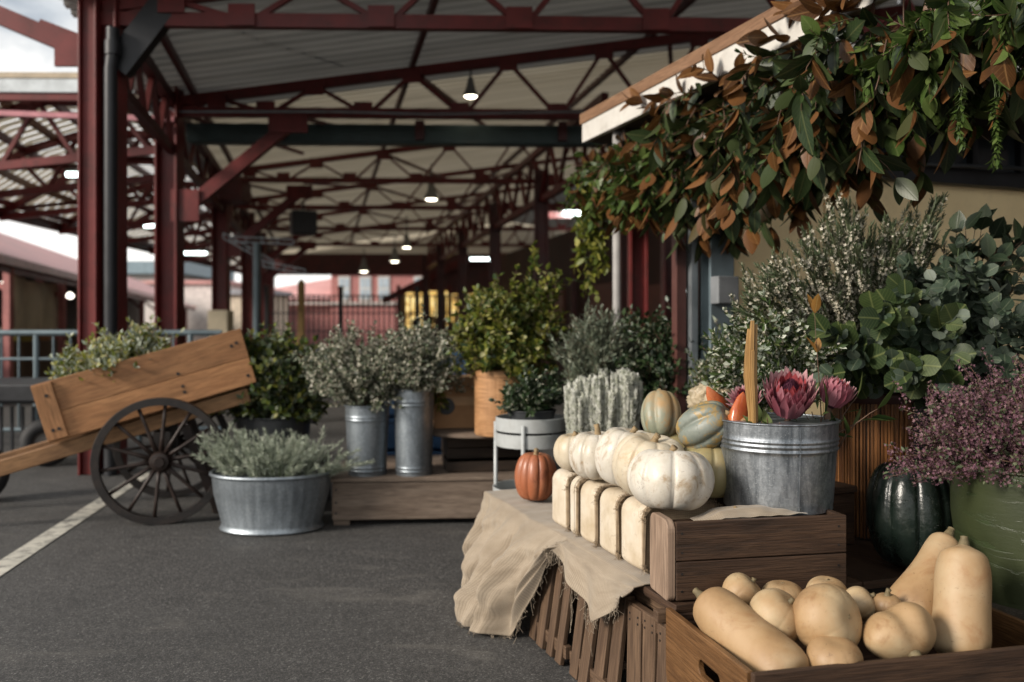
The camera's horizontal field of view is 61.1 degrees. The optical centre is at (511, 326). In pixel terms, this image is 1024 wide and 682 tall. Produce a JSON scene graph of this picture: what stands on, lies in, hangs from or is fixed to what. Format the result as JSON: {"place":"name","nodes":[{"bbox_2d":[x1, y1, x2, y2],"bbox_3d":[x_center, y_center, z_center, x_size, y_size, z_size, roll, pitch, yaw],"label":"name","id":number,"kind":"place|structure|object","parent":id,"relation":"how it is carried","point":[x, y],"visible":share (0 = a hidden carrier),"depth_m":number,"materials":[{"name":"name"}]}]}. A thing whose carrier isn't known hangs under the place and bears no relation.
{"place":"outdoors","nodes":[
{"label":"outdoors","id":0,"kind":"place"},
{"bbox_2d":[127,261,234,280],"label":"blue roofed building","id":1,"kind":"structure","parent":0,"point":[141,270],"depth_m":55.50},
{"bbox_2d":[275,275,421,346],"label":"brick building","id":2,"kind":"structure","parent":0,"point":[369,284],"depth_m":46.00,"materials":[{"name":"red brick"}]},
{"bbox_2d":[0,0,899,287],"label":"sky","id":3,"kind":"structure","parent":0,"point":[18,52],"materials":[{"name":"white"}]},
{"bbox_2d":[0,347,1023,681],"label":"ground","id":4,"kind":"structure","parent":0,"point":[106,593],"depth_m":3.52,"materials":[{"name":"asphalt"}]},
{"bbox_2d":[0,378,66,492],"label":"flatbed trolley","id":5,"kind":"object","parent":4,"relation":"on","point":[15,391],"visible":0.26,"depth_m":6.75,"materials":[{"name":"black metal"}]},
{"bbox_2d":[0,470,150,575],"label":"painted line","id":6,"kind":"object","parent":4,"relation":"on","point":[20,554],"visible":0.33,"depth_m":4.58,"materials":[{"name":"paint"}]},
{"bbox_2d":[0,233,196,377],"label":"market stall row","id":7,"kind":"object","parent":4,"relation":"on","point":[27,261],"visible":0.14,"depth_m":15.57,"materials":[{"name":"red paint"}]},
{"bbox_2d":[14,275,57,329],"bbox_3d":[-7.855,-0.325,14.292,0.154,0.910,2.813,0,0,-16],"label":"canvas sheet","id":8,"kind":"object","parent":7,"relation":"hanging from","point":[35,305],"visible":0.91,"depth_m":14.12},
{"bbox_2d":[0,330,222,442],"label":"railing","id":9,"kind":"object","parent":4,"relation":"on","point":[36,334],"visible":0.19,"depth_m":7.97,"materials":[{"name":"metal"}]},
{"bbox_2d":[0,72,240,273],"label":"neighbour shed","id":10,"kind":"structure","parent":4,"relation":"on","point":[27,99],"depth_m":10.98,"materials":[{"name":"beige metal"}]},
{"bbox_2d":[0,328,255,524],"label":"wooden handcart","id":11,"kind":"object","parent":4,"relation":"on","point":[189,386],"visible":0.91,"depth_m":4.84,"materials":[{"name":"orange wood"}]},
{"bbox_2d":[44,314,184,408],"bbox_3d":[-2.283,0.209,5.015,0.732,0.560,0.632,0,0,0],"label":"leafy herb bunch","id":12,"kind":"object","parent":11,"relation":"in","point":[106,354],"visible":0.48,"depth_m":4.91,"materials":[{"name":"green plant"}]},
{"bbox_2d":[142,281,240,342],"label":"white building","id":13,"kind":"structure","parent":4,"relation":"on","point":[198,294],"depth_m":43.00,"materials":[{"name":"grey paint"}]},
{"bbox_2d":[231,290,292,335],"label":"pale shop","id":14,"kind":"structure","parent":4,"relation":"on","point":[236,301],"depth_m":40.50,"materials":[{"name":"grey stone"}]},
{"bbox_2d":[223,233,305,345],"bbox_3d":[-3.732,-0.153,13.075,1.204,2.507,0.204,0,0,-16],"label":"metal mast","id":15,"kind":"object","parent":4,"relation":"on","point":[256,282],"visible":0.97,"depth_m":12.97,"materials":[{"name":"metal"}]},
{"bbox_2d":[209,464,332,535],"bbox_3d":[-1.309,0.940,4.725,0.668,0.312,0.481,0,0,0],"label":"galvanised tub","id":16,"kind":"object","parent":4,"relation":"on","point":[246,504],"visible":0.81,"depth_m":4.54,"materials":[{"name":"grey metal"}]},
{"bbox_2d":[192,422,374,477],"bbox_3d":[-1.240,0.690,4.756,1.027,0.354,0.514,0,0,0],"label":"silver herb","id":17,"kind":"object","parent":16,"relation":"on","point":[246,458],"visible":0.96,"depth_m":4.65,"materials":[{"name":"green plant"}]},
{"bbox_2d":[212,453,330,512],"bbox_3d":[-1.469,0.960,5.350,0.600,0.280,0.500,0,0,0],"label":"crate","id":18,"kind":"object","parent":4,"relation":"on","point":[323,463],"visible":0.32,"depth_m":5.46,"materials":[{"name":"black wood"}]},
{"bbox_2d":[230,415,316,460],"bbox_3d":[-1.469,0.679,5.350,0.468,0.271,0.468,0,0,-41],"label":"grey pot","id":19,"kind":"object","parent":18,"relation":"on","point":[272,425],"visible":0.37,"depth_m":5.16,"materials":[{"name":"plastic"}]},
{"bbox_2d":[208,321,336,425],"bbox_3d":[-1.494,0.303,5.334,0.771,0.676,0.773,0,0,-41],"label":"variegated shrub","id":20,"kind":"object","parent":19,"relation":"in","point":[279,387],"visible":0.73,"depth_m":5.18,"materials":[{"name":"green plant"}]},
{"bbox_2d":[298,279,304,357],"bbox_3d":[-4.132,0.084,17.000,0.120,2.032,0.120,0,0,0],"label":"timber post","id":21,"kind":"object","parent":4,"relation":"on","point":[301,307],"visible":0.65,"depth_m":16.94,"materials":[{"name":"brown wood"}]},
{"bbox_2d":[263,286,472,366],"bbox_3d":[-3.175,0.077,21.000,5.680,2.105,0.130,0,0,0],"label":"fence","id":22,"kind":"object","parent":4,"relation":"on","point":[340,312],"visible":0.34,"depth_m":20.98,"materials":[{"name":"black metal"}]},
{"bbox_2d":[330,455,514,524],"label":"wooden platform","id":23,"kind":"structure","parent":4,"relation":"on","point":[439,492],"depth_m":4.80,"materials":[{"name":"brown wood"}]},
{"bbox_2d":[344,403,390,476],"bbox_3d":[-0.821,0.639,4.918,0.266,0.395,0.266,0,0,0],"label":"tall bucket","id":24,"kind":"object","parent":23,"relation":"on","point":[366,431],"visible":0.79,"depth_m":4.82,"materials":[{"name":"grey metal"}]},
{"bbox_2d":[289,319,426,412],"bbox_3d":[-0.849,0.247,4.922,0.790,0.578,0.645,0,0,0],"label":"white blossom bunch","id":25,"kind":"object","parent":24,"relation":"in","point":[344,379],"visible":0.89,"depth_m":4.80,"materials":[{"name":"grey plant"}]},
{"bbox_2d":[393,388,434,476],"bbox_3d":[-0.556,0.593,4.918,0.243,0.485,0.243,0,0,0],"label":"tall bucket","id":26,"kind":"object","parent":23,"relation":"on","point":[413,437],"visible":0.91,"depth_m":4.82,"materials":[{"name":"grey metal"}]},
{"bbox_2d":[361,302,473,395],"bbox_3d":[-0.503,0.163,4.923,0.625,0.600,0.661,0,0,-40],"label":"white blossom bunch","id":27,"kind":"object","parent":26,"relation":"in","point":[424,354],"visible":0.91,"depth_m":4.79,"materials":[{"name":"grey plant"}]},
{"bbox_2d":[442,452,519,471],"bbox_3d":[-0.147,0.804,5.186,0.520,0.058,0.420,0,0,-8],"label":"dark crate","id":28,"kind":"object","parent":23,"relation":"on","point":[477,464],"visible":0.48,"depth_m":4.98,"materials":[{"name":"black wood"}]},
{"bbox_2d":[441,437,531,458],"bbox_3d":[-0.161,0.705,5.246,0.500,0.128,0.380,0,0,-10],"label":"dark crate","id":29,"kind":"object","parent":28,"relation":"on","point":[452,448],"visible":0.41,"depth_m":5.05,"materials":[{"name":"black wood"}]},
{"bbox_2d":[433,425,493,438],"bbox_3d":[-0.161,0.621,5.253,0.775,0.030,0.771,0,0,0],"label":"round board","id":30,"kind":"object","parent":29,"relation":"on","point":[461,433],"visible":0.15,"depth_m":4.94,"materials":[{"name":"wood"}]},
{"bbox_2d":[433,374,474,427],"bbox_3d":[-0.321,0.454,5.301,0.316,0.300,0.325,0,0,-6],"label":"cardboard box","id":31,"kind":"object","parent":30,"relation":"on","point":[460,413],"visible":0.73,"depth_m":5.15,"materials":[{"name":"cardboard"}]},
{"bbox_2d":[473,369,521,436],"bbox_3d":[-0.060,0.421,4.850,0.316,0.362,0.316,0,0,0],"label":"wooden planter","id":32,"kind":"object","parent":30,"relation":"on","point":[489,384],"visible":0.39,"depth_m":4.72,"materials":[{"name":"brown wood"}]},
{"bbox_2d":[443,240,575,379],"bbox_3d":[-0.037,-0.086,4.848,0.691,0.812,0.698,0,0,29],"label":"tall shrub","id":33,"kind":"object","parent":32,"relation":"in","point":[506,337],"visible":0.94,"depth_m":4.75,"materials":[{"name":"green plant"}]},
{"bbox_2d":[383,352,470,481],"bbox_3d":[-0.620,0.627,6.200,0.660,0.905,0.456,0,0,0],"label":"blue crate stack","id":34,"kind":"object","parent":4,"relation":"on","point":[437,450],"depth_m":5.99,"materials":[{"name":"plastic"}]},
{"bbox_2d":[381,252,507,346],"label":"lit shop","id":35,"kind":"structure","parent":4,"relation":"on","point":[478,271],"depth_m":29.55,"materials":[{"name":"yellow paint"}]},
{"bbox_2d":[0,0,924,475],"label":"market shed","id":36,"kind":"structure","parent":4,"relation":"on","point":[330,136],"depth_m":9.36,"materials":[{"name":"red metal"}]},
{"bbox_2d":[493,414,566,490],"bbox_3d":[0.095,0.770,4.250,0.380,0.659,0.380,0,0,0],"label":"planter","id":37,"kind":"object","parent":4,"relation":"on","point":[505,426],"visible":0.58,"depth_m":4.11,"materials":[{"name":"white metal"}]},
{"bbox_2d":[508,408,556,419],"bbox_3d":[0.095,0.454,4.250,0.250,0.093,0.250,0,0,0],"label":"dark pot","id":38,"kind":"object","parent":37,"relation":"on","point":[548,414],"visible":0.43,"depth_m":4.16,"materials":[{"name":"grey plastic"}]},
{"bbox_2d":[489,364,566,417],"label":"berry plant","id":39,"kind":"object","parent":38,"relation":"in","point":[530,396],"visible":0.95,"depth_m":4.17,"materials":[{"name":"green plant"}]},
{"bbox_2d":[529,554,577,665],"bbox_3d":[0.305,0.921,2.999,0.426,0.351,0.320,0,0,-20],"label":"slatted crate","id":40,"kind":"object","parent":4,"relation":"on","point":[551,617],"visible":0.25,"depth_m":2.91,"materials":[{"name":"brown wood"}]},
{"bbox_2d":[501,218,699,370],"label":"dark shop","id":41,"kind":"structure","parent":4,"relation":"on","point":[562,246],"depth_m":20.14,"materials":[{"name":"black brick"}]},
{"bbox_2d":[569,593,644,681],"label":"slatted crate","id":42,"kind":"object","parent":4,"relation":"on","point":[608,645],"visible":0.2,"depth_m":2.57,"materials":[{"name":"brown wood"}]},
{"bbox_2d":[482,492,907,613],"bbox_3d":[0.991,0.748,3.288,1.796,0.065,1.620,0,0,-20],"label":"plank table","id":43,"kind":"object","parent":42,"relation":"on","point":[868,567],"visible":0.06,"depth_m":2.49,"materials":[{"name":"brown wood"}]},
{"bbox_2d":[454,489,649,652],"bbox_3d":[0.124,0.962,3.047,0.587,0.518,1.454,0,0,-20],"label":"hessian cloth","id":44,"kind":"object","parent":43,"relation":"hanging from","point":[514,543],"visible":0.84,"depth_m":3.06,"materials":[{"name":"fabric"}]},
{"bbox_2d":[515,448,556,500],"bbox_3d":[0.095,0.595,3.501,0.171,0.208,0.172,2,-1,-17],"label":"orange pumpkin","id":45,"kind":"object","parent":44,"relation":"on","point":[535,470],"visible":0.95,"depth_m":3.44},
{"bbox_2d":[552,468,578,530],"bbox_3d":[0.286,0.613,3.085,0.284,0.237,0.167,0,0,-20],"label":"cream block","id":46,"kind":"object","parent":43,"relation":"on","point":[562,480],"depth_m":3.03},
{"bbox_2d":[553,431,579,470],"bbox_3d":[0.222,0.434,3.050,0.157,0.134,0.159,-5,1,-11],"label":"white pumpkin","id":47,"kind":"object","parent":46,"relation":"on","point":[561,448],"visible":0.4,"depth_m":3.00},
{"bbox_2d":[570,476,591,536],"bbox_3d":[0.334,0.610,2.970,0.291,0.235,0.088,0,0,-20],"label":"cream block","id":48,"kind":"object","parent":43,"relation":"on","point":[578,482],"depth_m":2.92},
{"bbox_2d":[581,479,618,548],"bbox_3d":[0.363,0.614,2.861,0.285,0.240,0.152,0,0,-21],"label":"cream block","id":49,"kind":"object","parent":43,"relation":"on","point":[592,490],"depth_m":2.81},
{"bbox_2d":[569,423,604,479],"bbox_3d":[0.283,0.410,2.861,0.196,0.179,0.189,0,0,38],"label":"white pumpkin","id":50,"kind":"object","parent":49,"relation":"on","point":[582,447],"visible":0.59,"depth_m":2.80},
{"bbox_2d":[600,487,631,560],"bbox_3d":[0.419,0.615,2.721,0.282,0.240,0.154,0,0,-20],"label":"cream block","id":51,"kind":"object","parent":43,"relation":"on","point":[612,500],"depth_m":2.67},
{"bbox_2d":[595,426,648,486],"bbox_3d":[0.366,0.404,2.715,0.209,0.189,0.216,8,2,14],"label":"white pumpkin","id":52,"kind":"object","parent":51,"relation":"on","point":[610,439],"visible":0.33,"depth_m":2.66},
{"bbox_2d":[621,496,722,574],"bbox_3d":[0.476,0.618,2.571,0.295,0.232,0.175,0,0,-20],"label":"cream block","id":53,"kind":"object","parent":43,"relation":"on","point":[635,514],"depth_m":2.52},
{"bbox_2d":[612,432,684,495],"bbox_3d":[0.409,0.404,2.553,0.219,0.190,0.220,4,9,-20],"label":"white pumpkin","id":54,"kind":"object","parent":53,"relation":"on","point":[629,448],"visible":0.48,"depth_m":2.51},
{"bbox_2d":[627,444,714,509],"bbox_3d":[0.441,0.418,2.413,0.242,0.177,0.242,7,-9,-23],"label":"white pumpkin","id":55,"kind":"object","parent":53,"relation":"on","point":[672,478],"visible":1,"depth_m":2.32,"materials":[{"name":"food"}]},
{"bbox_2d":[684,446,726,497],"bbox_3d":[0.579,0.417,2.567,0.172,0.173,0.170,0,-6,44],"label":"tan squash","id":56,"kind":"object","parent":53,"relation":"on","point":[714,457],"visible":0.25,"depth_m":2.49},
{"bbox_2d":[676,400,729,448],"bbox_3d":[0.573,0.291,2.551,0.176,0.135,0.144,-36,-9,32],"label":"grey gourd","id":57,"kind":"object","parent":56,"relation":"on","point":[699,425],"visible":0.79,"depth_m":2.50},
{"bbox_2d":[650,509,845,600],"bbox_3d":[0.638,0.607,2.348,0.508,0.209,0.138,0,0,-11],"label":"brown box","id":58,"kind":"object","parent":43,"relation":"on","point":[687,556],"visible":0.89,"depth_m":2.28,"materials":[{"name":"brown wood"}]},
{"bbox_2d":[690,505,806,520],"bbox_3d":[0.643,0.507,2.356,0.300,0.040,0.100,0,0,-11],"label":"hessian scrap","id":59,"kind":"object","parent":58,"relation":"in","point":[717,513],"visible":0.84,"depth_m":2.33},
{"bbox_2d":[708,481,856,543],"bbox_3d":[0.744,0.616,3.072,0.556,0.190,0.720,0,0,-20],"label":"riser crate","id":60,"kind":"object","parent":43,"relation":"on","point":[844,499],"visible":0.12,"depth_m":2.83,"materials":[{"name":"brown wood"}]},
{"bbox_2d":[719,412,840,515],"bbox_3d":[0.770,0.391,2.515,0.348,0.250,0.348,0,0,0],"label":"galvanised bucket","id":61,"kind":"object","parent":60,"relation":"on","point":[790,465],"visible":0.83,"depth_m":2.38,"materials":[{"name":"metal"}]},
{"bbox_2d":[727,392,747,420],"bbox_3d":[0.653,0.270,2.499,0.065,0.166,0.056,14,-4,0],"label":"orange pepper","id":62,"kind":"object","parent":61,"relation":"in","point":[738,409],"visible":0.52,"depth_m":2.49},
{"bbox_2d":[743,321,757,422],"bbox_3d":[0.669,0.202,2.421,0.042,0.435,0.028,0,0,0],"label":"bamboo stake","id":63,"kind":"object","parent":61,"relation":"in","point":[750,374],"visible":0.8,"depth_m":2.42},
{"bbox_2d":[762,366,819,420],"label":"protea flower","id":64,"kind":"object","parent":61,"relation":"in","point":[789,395],"visible":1,"depth_m":2.41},
{"bbox_2d":[743,377,897,448],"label":"protea leaves","id":65,"kind":"object","parent":61,"relation":"on","point":[764,417],"visible":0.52,"depth_m":2.46,"materials":[{"name":"green plant"}]},
{"bbox_2d":[820,375,856,418],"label":"protea flower","id":66,"kind":"object","parent":61,"relation":"on","point":[840,393],"visible":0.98,"depth_m":2.47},
{"bbox_2d":[832,393,914,539],"bbox_3d":[1.244,0.468,3.000,0.280,0.490,0.280,0,0,0],"label":"cane pot","id":67,"kind":"object","parent":43,"relation":"on","point":[862,454],"visible":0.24,"depth_m":2.89,"materials":[{"name":"wicker"}]},
{"bbox_2d":[728,185,950,361],"bbox_3d":[1.135,-0.126,2.947,0.970,0.762,0.381,0,0,-22],"label":"white heath bunch","id":68,"kind":"object","parent":67,"relation":"in","point":[854,260],"visible":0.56,"depth_m":2.92,"materials":[{"name":"green plant"}]},
{"bbox_2d":[799,273,976,411],"bbox_3d":[1.269,0.061,2.781,0.771,0.453,0.393,0,0,-37],"label":"round gum bunch","id":69,"kind":"object","parent":67,"relation":"in","point":[891,340],"visible":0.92,"depth_m":2.69,"materials":[{"name":"green plant"}]},
{"bbox_2d":[866,461,952,566],"bbox_3d":[1.174,0.553,2.559,0.240,0.297,0.242,2,-4,-17],"label":"dark pumpkin","id":70,"kind":"object","parent":43,"relation":"on","point":[906,518],"visible":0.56,"depth_m":2.47,"materials":[{"name":"food"}]},
{"bbox_2d":[913,380,1023,484],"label":"black planter","id":71,"kind":"object","parent":43,"relation":"on","point":[921,409],"visible":0.01,"depth_m":3.05,"materials":[{"name":"grey plastic"}]},
{"bbox_2d":[877,220,1023,388],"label":"blue gum bunch","id":72,"kind":"object","parent":71,"relation":"in","point":[990,318],"visible":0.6,"depth_m":2.85,"materials":[{"name":"grey plant"}]},
{"bbox_2d":[924,203,1023,331],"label":"dark gum bunch","id":73,"kind":"object","parent":71,"relation":"in","point":[981,219],"visible":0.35,"depth_m":2.98,"materials":[{"name":"green plant"}]},
{"bbox_2d":[946,456,1023,610],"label":"green pot","id":74,"kind":"object","parent":43,"relation":"on","point":[987,520],"visible":0.55,"depth_m":2.21,"materials":[{"name":"ceramic"}]},
{"bbox_2d":[882,347,1023,487],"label":"mauve flowers","id":75,"kind":"object","parent":74,"relation":"in","point":[975,433],"visible":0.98,"depth_m":2.27,"materials":[{"name":"purple plant"}]},
{"bbox_3d":[0.958,0.537,3.750,0.250,0.203,0.250,0,0,0],"label":"nursery pot","id":76,"kind":"object","parent":43,"relation":"on","visible":0},
{"bbox_2d":[682,315,769,411],"bbox_3d":[0.960,0.213,3.751,0.423,0.524,0.434,0,0,0],"label":"flowering shrub","id":77,"kind":"object","parent":76,"relation":"in","point":[701,368],"visible":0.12,"depth_m":3.73,"materials":[{"name":"green plant"}]},
{"bbox_2d":[627,600,719,681],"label":"slatted crate","id":78,"kind":"object","parent":4,"relation":"on","point":[646,647],"visible":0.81,"depth_m":2.32,"materials":[{"name":"brown wood"}]},
{"bbox_2d":[580,0,1023,415],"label":"flower kiosk","id":79,"kind":"object","parent":4,"relation":"on","point":[970,183],"visible":0.27,"depth_m":4.45,"materials":[{"name":"beige paint"}]},
{"bbox_2d":[553,103,698,242],"bbox_3d":[0.667,-0.762,4.644,0.758,0.703,1.447,0,0,-24],"label":"leafy garland","id":80,"kind":"object","parent":79,"relation":"attached to","point":[619,174],"visible":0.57,"depth_m":4.46,"materials":[{"name":"green plant"}]},
{"bbox_2d":[566,179,626,302],"bbox_3d":[0.495,-0.500,5.054,0.370,0.733,0.275,0,0,0],"label":"hanging vine","id":81,"kind":"object","parent":80,"relation":"hanging from","point":[598,247],"visible":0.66,"depth_m":5.04,"materials":[{"name":"green plant"}]},
{"bbox_2d":[700,288,847,411],"bbox_3d":[0.867,0.087,2.800,0.505,0.423,0.459,0,0,0],"label":"pale filler bunch","id":82,"kind":"object","parent":79,"relation":"on","point":[800,355],"visible":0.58,"depth_m":2.75,"materials":[{"name":"green plant"}]},
{"bbox_2d":[619,0,935,120],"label":"rust magnolia swag","id":83,"kind":"object","parent":79,"relation":"hanging from","point":[795,10],"visible":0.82,"depth_m":3.40,"materials":[{"name":"brown plant"}]},
{"bbox_2d":[625,7,933,263],"bbox_3d":[1.014,-0.701,3.560,0.723,0.836,1.456,0,0,-19],"label":"magnolia garland","id":84,"kind":"object","parent":79,"relation":"hanging from","point":[761,148],"visible":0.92,"depth_m":3.34,"materials":[{"name":"green plant"}]},
{"bbox_2d":[799,0,1023,175],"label":"green garland","id":85,"kind":"object","parent":79,"relation":"hanging from","point":[947,47],"visible":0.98,"depth_m":2.64,"materials":[{"name":"green plant"}]},
{"bbox_2d":[839,39,917,205],"bbox_3d":[1.141,-0.647,2.700,0.220,0.528,0.152,0,0,-17],"label":"magnolia sprig","id":86,"kind":"object","parent":85,"relation":"hanging from","point":[874,163],"visible":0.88,"depth_m":2.69,"materials":[{"name":"green plant"}]},
{"bbox_2d":[949,84,971,151],"bbox_3d":[1.291,-0.615,2.501,0.057,0.232,0.054,0,0,44],"label":"garland tendril","id":87,"kind":"object","parent":85,"relation":"hanging from","point":[959,108],"visible":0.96,"depth_m":2.50,"materials":[{"name":"green plant"}]},
{"bbox_2d":[985,80,1004,172],"bbox_3d":[1.391,-0.577,2.502,0.056,0.269,0.051,0,0,-32],"label":"garland tendril","id":88,"kind":"object","parent":85,"relation":"hanging from","point":[996,143],"visible":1,"depth_m":2.50,"materials":[{"name":"green plant"}]},
{"bbox_2d":[615,304,660,364],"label":"dark shrub","id":89,"kind":"object","parent":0,"point":[636,314],"visible":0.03,"depth_m":4.74,"materials":[{"name":"green plant"}]},
{"bbox_2d":[670,433,684,447],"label":"tan squash","id":90,"kind":"object","parent":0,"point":[675,437],"visible":0.01,"depth_m":2.72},
{"bbox_2d":[641,388,680,436],"bbox_3d":[0.476,0.277,2.776,0.132,0.166,0.122,-10,-27,26],"label":"grey gourd","id":91,"kind":"object","parent":90,"relation":"on","point":[660,412],"visible":0.79,"depth_m":2.73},
{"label":"low pallet","id":92,"kind":"object","parent":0,"visible":0},
{"bbox_2d":[653,607,1023,681],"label":"squash crate","id":93,"kind":"object","parent":92,"relation":"on","point":[691,649],"visible":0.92,"depth_m":1.92,"materials":[{"name":"brown wood"}]},
{"bbox_2d":[722,572,760,604],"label":"round squash","id":94,"kind":"object","parent":93,"relation":"in","point":[745,588],"visible":0.5,"depth_m":2.16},
{"bbox_2d":[692,587,809,671],"bbox_3d":[0.537,0.728,1.999,0.140,0.207,0.327,0,0,-31],"label":"butternut squash","id":95,"kind":"object","parent":93,"relation":"in","point":[739,629],"visible":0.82,"depth_m":1.95,"materials":[{"name":"food"}]},
{"bbox_2d":[749,588,798,641],"bbox_3d":[0.622,0.676,2.028,0.132,0.116,0.132,45,24,26],"label":"round squash","id":96,"kind":"object","parent":93,"relation":"in","point":[773,607],"visible":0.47,"depth_m":1.99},
{"bbox_2d":[793,583,861,647],"bbox_3d":[0.721,0.674,1.990,0.162,0.160,0.131,0,-21,-36],"label":"round squash","id":97,"kind":"object","parent":93,"relation":"in","point":[825,609],"visible":0.87,"depth_m":1.94,"materials":[{"name":"food"}]},
{"bbox_2d":[806,636,863,665],"bbox_3d":[0.706,0.729,1.900,0.120,0.081,0.120,0,11,0],"label":"round squash","id":98,"kind":"object","parent":93,"relation":"in","point":[823,650],"visible":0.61,"depth_m":1.87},
{"bbox_2d":[846,586,875,620],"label":"round squash","id":99,"kind":"object","parent":93,"relation":"in","point":[862,597],"visible":0.58,"depth_m":2.07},
{"bbox_2d":[873,588,900,612],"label":"round squash","id":100,"kind":"object","parent":93,"relation":"in","point":[885,600],"visible":0.43,"depth_m":2.06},
{"bbox_2d":[862,602,936,658],"bbox_3d":[0.876,0.692,1.953,0.170,0.128,0.140,0,0,0],"label":"heart squash","id":101,"kind":"object","parent":93,"relation":"in","point":[902,629],"visible":0.87,"depth_m":1.92,"materials":[{"name":"food"}]},
{"bbox_2d":[890,527,958,616],"bbox_3d":[1.045,0.642,2.164,0.249,0.247,0.137,0,0,-23],"label":"butternut squash","id":102,"kind":"object","parent":93,"relation":"in","point":[914,582],"visible":0.48,"depth_m":2.14,"materials":[{"name":"food"}]},
{"bbox_2d":[932,536,991,652],"bbox_3d":[1.062,0.645,2.042,0.128,0.280,0.183,0,0,36],"label":"butternut squash","id":103,"kind":"object","parent":93,"relation":"in","point":[962,607],"visible":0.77,"depth_m":2.00,"materials":[{"name":"food"}]},
{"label":"tan squash","id":104,"kind":"object","parent":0,"visible":0},
{"bbox_2d":[686,380,732,407],"bbox_3d":[0.702,0.255,3.006,0.191,0.139,0.198,10,-6,11],"label":"warty gourd","id":105,"kind":"object","parent":104,"relation":"on","point":[696,394],"visible":0.23,"depth_m":2.96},
{"bbox_3d":[1.100,0.850,4.285,1.720,0.500,0.750,0,0,0],"label":"trestle bench","id":106,"kind":"object","parent":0,"visible":0},
{"bbox_2d":[563,375,592,433],"bbox_3d":[0.305,0.412,3.949,0.146,0.381,0.152,0,0,0],"label":"heather sheaf","id":107,"kind":"object","parent":106,"relation":"on","point":[576,409],"visible":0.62,"depth_m":3.91,"materials":[{"name":"white plant"}]},
{"bbox_2d":[582,368,618,431],"bbox_3d":[0.409,0.395,3.953,0.181,0.417,0.166,0,0,0],"label":"heather sheaf","id":108,"kind":"object","parent":106,"relation":"on","point":[602,409],"visible":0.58,"depth_m":3.90,"materials":[{"name":"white plant"}]},
{"bbox_2d":[610,367,643,429],"bbox_3d":[0.525,0.394,3.946,0.156,0.420,0.144,0,0,0],"label":"heather sheaf","id":109,"kind":"object","parent":106,"relation":"on","point":[629,399],"visible":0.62,"depth_m":3.90,"materials":[{"name":"white plant"}]},
{"bbox_3d":[0.452,0.497,4.550,0.250,0.203,0.250,0,0,0],"label":"nursery pot","id":110,"kind":"object","parent":106,"relation":"on","visible":0},
{"bbox_2d":[546,297,640,408],"bbox_3d":[0.432,0.145,4.548,0.529,0.596,0.511,0,0,0],"label":"grey shrub","id":111,"kind":"object","parent":110,"relation":"in","point":[594,349],"visible":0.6,"depth_m":4.46,"materials":[{"name":"green plant"}]},
{"bbox_2d":[613,296,708,404],"bbox_3d":[0.798,0.149,4.357,0.592,0.612,0.573,0,0,31],"label":"dark shrub","id":112,"kind":"object","parent":110,"relation":"in","point":[655,371],"visible":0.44,"depth_m":4.25,"materials":[{"name":"green plant"}]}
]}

